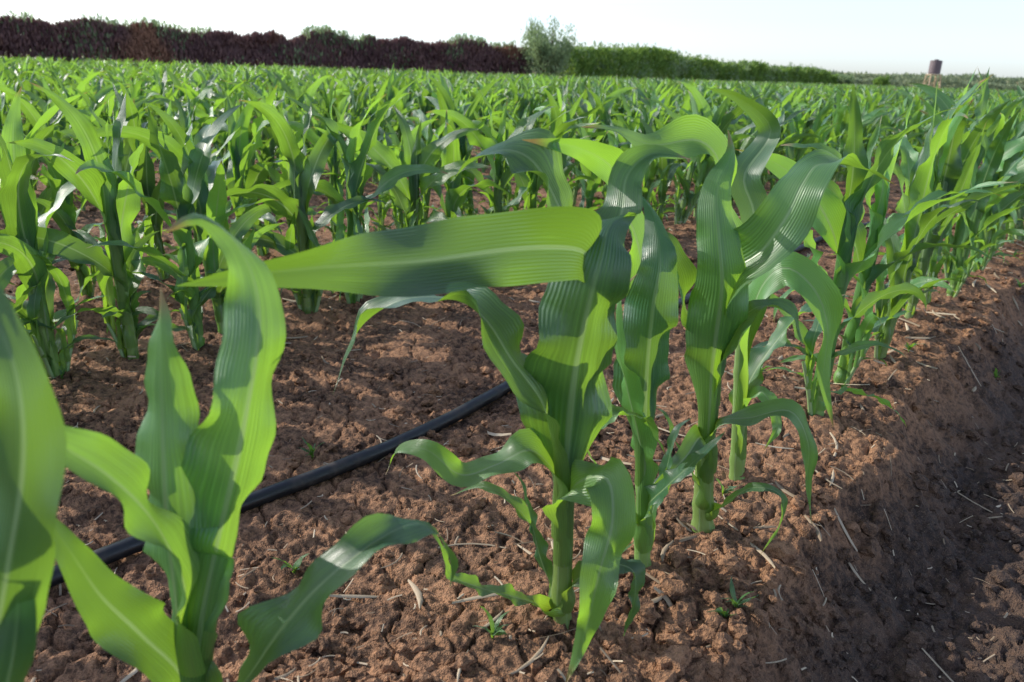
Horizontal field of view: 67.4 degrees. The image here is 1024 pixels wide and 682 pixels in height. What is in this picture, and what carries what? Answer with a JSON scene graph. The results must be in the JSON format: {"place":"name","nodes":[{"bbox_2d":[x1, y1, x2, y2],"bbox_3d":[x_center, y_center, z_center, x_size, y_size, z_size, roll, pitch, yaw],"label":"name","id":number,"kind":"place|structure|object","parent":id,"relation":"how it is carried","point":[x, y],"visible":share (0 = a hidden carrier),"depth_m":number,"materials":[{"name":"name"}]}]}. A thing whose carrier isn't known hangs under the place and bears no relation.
{"place":"outdoors","nodes":[
{"label":"outdoors","id":0,"kind":"place"},
{"bbox_2d":[0,49,1023,681],"bbox_3d":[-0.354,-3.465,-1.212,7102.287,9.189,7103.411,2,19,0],"label":"soil ground","id":1,"kind":"structure","parent":0,"point":[960,405],"depth_m":1.52,"materials":[{"name":"brown soil"}]},
{"bbox_2d":[0,250,49,380],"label":"corn plant","id":2,"kind":"object","parent":1,"relation":"on","point":[8,270],"visible":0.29,"depth_m":1.76,"materials":[{"name":"green plant"}]},
{"bbox_2d":[0,285,66,681],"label":"corn plant","id":3,"kind":"object","parent":1,"relation":"on","point":[33,444],"visible":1,"depth_m":0.46,"materials":[{"name":"green plant"}]},
{"bbox_2d":[0,86,118,379],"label":"corn plant","id":4,"kind":"object","parent":1,"relation":"on","point":[23,219],"visible":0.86,"depth_m":1.79,"materials":[{"name":"green plant"}]},
{"bbox_2d":[0,82,178,359],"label":"corn plant","id":5,"kind":"object","parent":1,"relation":"on","point":[111,199],"visible":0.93,"depth_m":1.87,"materials":[{"name":"green plant"}]},
{"bbox_2d":[75,104,275,349],"bbox_3d":[-0.911,-0.274,2.008,0.310,0.670,0.631,12,22,26],"label":"corn plant","id":6,"kind":"object","parent":1,"relation":"on","point":[179,194],"visible":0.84,"depth_m":2.01,"materials":[{"name":"green plant"}]},
{"bbox_2d":[75,102,288,333],"bbox_3d":[-0.848,-0.325,2.163,0.373,0.669,0.580,2,19,0],"label":"corn plant","id":7,"kind":"object","parent":1,"relation":"on","point":[211,201],"visible":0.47,"depth_m":2.10,"materials":[{"name":"green plant"}]},
{"bbox_2d":[54,213,457,681],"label":"corn plant","id":8,"kind":"object","parent":1,"relation":"on","point":[201,482],"visible":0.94,"depth_m":0.64,"materials":[{"name":"green plant"}]},
{"bbox_2d":[0,9,533,75],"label":"dry brown hedge","id":9,"kind":"object","parent":1,"relation":"on","point":[90,38],"visible":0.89,"depth_m":42.50,"materials":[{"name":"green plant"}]},
{"bbox_2d":[204,100,389,313],"bbox_3d":[-0.624,-0.373,2.316,0.388,0.678,0.630,16,24,35],"label":"corn plant","id":10,"kind":"object","parent":1,"relation":"on","point":[305,172],"visible":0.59,"depth_m":2.31,"materials":[{"name":"green plant"}]},
{"bbox_2d":[274,79,447,303],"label":"corn plant","id":11,"kind":"object","parent":1,"relation":"on","point":[355,169],"visible":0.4,"depth_m":2.43,"materials":[{"name":"green plant"}]},
{"bbox_2d":[316,106,491,229],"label":"corn plant","id":12,"kind":"object","parent":1,"relation":"on","point":[404,190],"visible":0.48,"depth_m":2.56,"materials":[{"name":"green plant"}]},
{"bbox_2d":[177,127,689,681],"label":"corn plant","id":13,"kind":"object","parent":1,"relation":"on","point":[577,259],"visible":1,"depth_m":0.94,"materials":[{"name":"green plant"}]},
{"bbox_2d":[49,217,887,587],"bbox_3d":[4.573,-1.597,7.226,0.172,0.057,18.780,17,24,36],"label":"drip irrigation pipe","id":14,"kind":"object","parent":1,"relation":"on","point":[133,545],"visible":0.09,"depth_m":1.48,"materials":[{"name":"black plastic"}]},
{"bbox_2d":[425,109,512,218],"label":"corn plant","id":15,"kind":"object","parent":1,"relation":"on","point":[456,195],"visible":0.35,"depth_m":2.79,"materials":[{"name":"green plant"}]},
{"bbox_2d":[426,90,569,214],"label":"corn plant","id":16,"kind":"object","parent":1,"relation":"on","point":[479,139],"visible":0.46,"depth_m":2.92,"materials":[{"name":"green plant"}]},
{"bbox_2d":[0,166,1023,681],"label":"soil clods","id":17,"kind":"object","parent":1,"relation":"on","point":[674,658],"visible":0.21,"depth_m":1.29,"materials":[{"name":"brown soil"}]},
{"bbox_2d":[12,172,1023,681],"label":"straw debris","id":18,"kind":"object","parent":1,"relation":"on","point":[420,602],"visible":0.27,"depth_m":1.32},
{"bbox_2d":[59,228,1023,637],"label":"weeds","id":19,"kind":"object","parent":1,"relation":"on","point":[495,630],"visible":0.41,"depth_m":1.17,"materials":[{"name":"green plant"}]},
{"bbox_2d":[508,14,583,79],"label":"willow shrub tree","id":20,"kind":"object","parent":1,"relation":"on","point":[541,54],"visible":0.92,"depth_m":47.54,"materials":[{"name":"green plant"}]},
{"bbox_2d":[522,138,724,567],"bbox_3d":[0.152,0.047,1.129,0.300,0.666,0.163,2,19,0],"label":"corn plant","id":21,"kind":"object","parent":1,"relation":"on","point":[646,321],"visible":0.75,"depth_m":1.08,"materials":[{"name":"green plant"}]},
{"bbox_2d":[543,40,839,84],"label":"green hedge","id":22,"kind":"object","parent":1,"relation":"on","point":[642,62],"visible":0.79,"depth_m":62.60,"materials":[{"name":"green plant"}]},
{"bbox_2d":[583,114,895,554],"bbox_3d":[0.340,0.008,1.209,0.505,0.690,0.185,2,19,0],"label":"corn plant","id":23,"kind":"object","parent":1,"relation":"on","point":[735,255],"visible":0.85,"depth_m":1.15,"materials":[{"name":"green plant"}]},
{"bbox_2d":[707,88,848,480],"bbox_3d":[0.464,-0.076,1.413,0.294,0.731,0.255,9,21,20],"label":"corn plant","id":24,"kind":"object","parent":1,"relation":"on","point":[812,284],"visible":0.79,"depth_m":1.39,"materials":[{"name":"green plant"}]},
{"bbox_2d":[836,73,854,84],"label":"bush","id":25,"kind":"object","parent":1,"relation":"on","point":[843,78],"visible":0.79,"depth_m":101.30,"materials":[{"name":"green plant"}]},
{"bbox_2d":[735,85,1011,426],"bbox_3d":[0.701,-0.136,1.597,0.505,0.754,0.280,2,19,0],"label":"corn plant","id":26,"kind":"object","parent":1,"relation":"on","point":[835,224],"visible":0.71,"depth_m":1.64,"materials":[{"name":"green plant"}]},
{"bbox_2d":[871,75,890,85],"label":"bush","id":27,"kind":"object","parent":1,"relation":"on","point":[881,81],"visible":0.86,"depth_m":127.50,"materials":[{"name":"green plant"}]},
{"bbox_2d":[773,96,1001,385],"bbox_3d":[0.877,-0.205,1.853,0.519,0.744,0.274,2,19,0],"label":"corn plant","id":28,"kind":"object","parent":1,"relation":"on","point":[869,324],"visible":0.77,"depth_m":1.88,"materials":[{"name":"green plant"}]},
{"bbox_2d":[845,81,980,358],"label":"corn plant","id":29,"kind":"object","parent":1,"relation":"on","point":[924,183],"visible":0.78,"depth_m":2.05,"materials":[{"name":"green plant"}]},
{"bbox_2d":[825,69,1023,84],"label":"distant treeline","id":30,"kind":"object","parent":1,"relation":"on","point":[967,76],"visible":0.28,"depth_m":313.00,"materials":[{"name":"green plant"}]},
{"bbox_2d":[827,78,1023,312],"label":"corn plant","id":31,"kind":"object","parent":1,"relation":"on","point":[910,161],"visible":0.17,"depth_m":2.16,"materials":[{"name":"green plant"}]},
{"bbox_2d":[923,59,942,87],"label":"water tank tower","id":32,"kind":"structure","parent":1,"relation":"on","point":[935,65],"depth_m":69.06,"materials":[{"name":"grey metal"}]},
{"bbox_2d":[878,71,992,318],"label":"corn plant","id":33,"kind":"object","parent":1,"relation":"on","point":[951,172],"visible":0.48,"depth_m":2.34,"materials":[{"name":"green plant"}]},
{"bbox_2d":[847,75,1023,90],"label":"distant treeline","id":34,"kind":"object","parent":1,"relation":"on","point":[950,83],"visible":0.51,"depth_m":183.36,"materials":[{"name":"green plant"}]},
{"bbox_2d":[887,96,1009,305],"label":"corn plant","id":35,"kind":"object","parent":1,"relation":"on","point":[970,145],"visible":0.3,"depth_m":2.47,"materials":[{"name":"green plant"}]},
{"bbox_2d":[909,67,1023,281],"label":"corn plant","id":36,"kind":"object","parent":1,"relation":"on","point":[944,101],"visible":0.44,"depth_m":2.87,"materials":[{"name":"green plant"}]},
{"bbox_2d":[919,108,1023,296],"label":"corn plant","id":37,"kind":"object","parent":1,"relation":"on","point":[973,214],"visible":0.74,"depth_m":2.69,"materials":[{"name":"green plant"}]},
{"bbox_2d":[954,69,1023,271],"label":"corn plant","id":38,"kind":"object","parent":1,"relation":"on","point":[1009,169],"visible":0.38,"depth_m":3.11,"materials":[{"name":"green plant"}]},
{"bbox_2d":[955,94,1023,251],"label":"corn plant","id":39,"kind":"object","parent":1,"relation":"on","point":[1014,180],"visible":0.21,"depth_m":3.46,"materials":[{"name":"green plant"}]},
{"bbox_2d":[956,111,1023,262],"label":"corn plant","id":40,"kind":"object","parent":1,"relation":"on","point":[1020,169],"visible":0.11,"depth_m":3.24,"materials":[{"name":"green plant"}]},
{"bbox_2d":[0,54,1023,302],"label":"corn field","id":41,"kind":"structure","parent":0,"point":[88,88],"depth_m":4.98,"materials":[{"name":"green plant"}]},
{"bbox_2d":[0,0,1023,77],"label":"sky","id":42,"kind":"structure","parent":0,"point":[873,36],"materials":[{"name":"white"}]}
]}

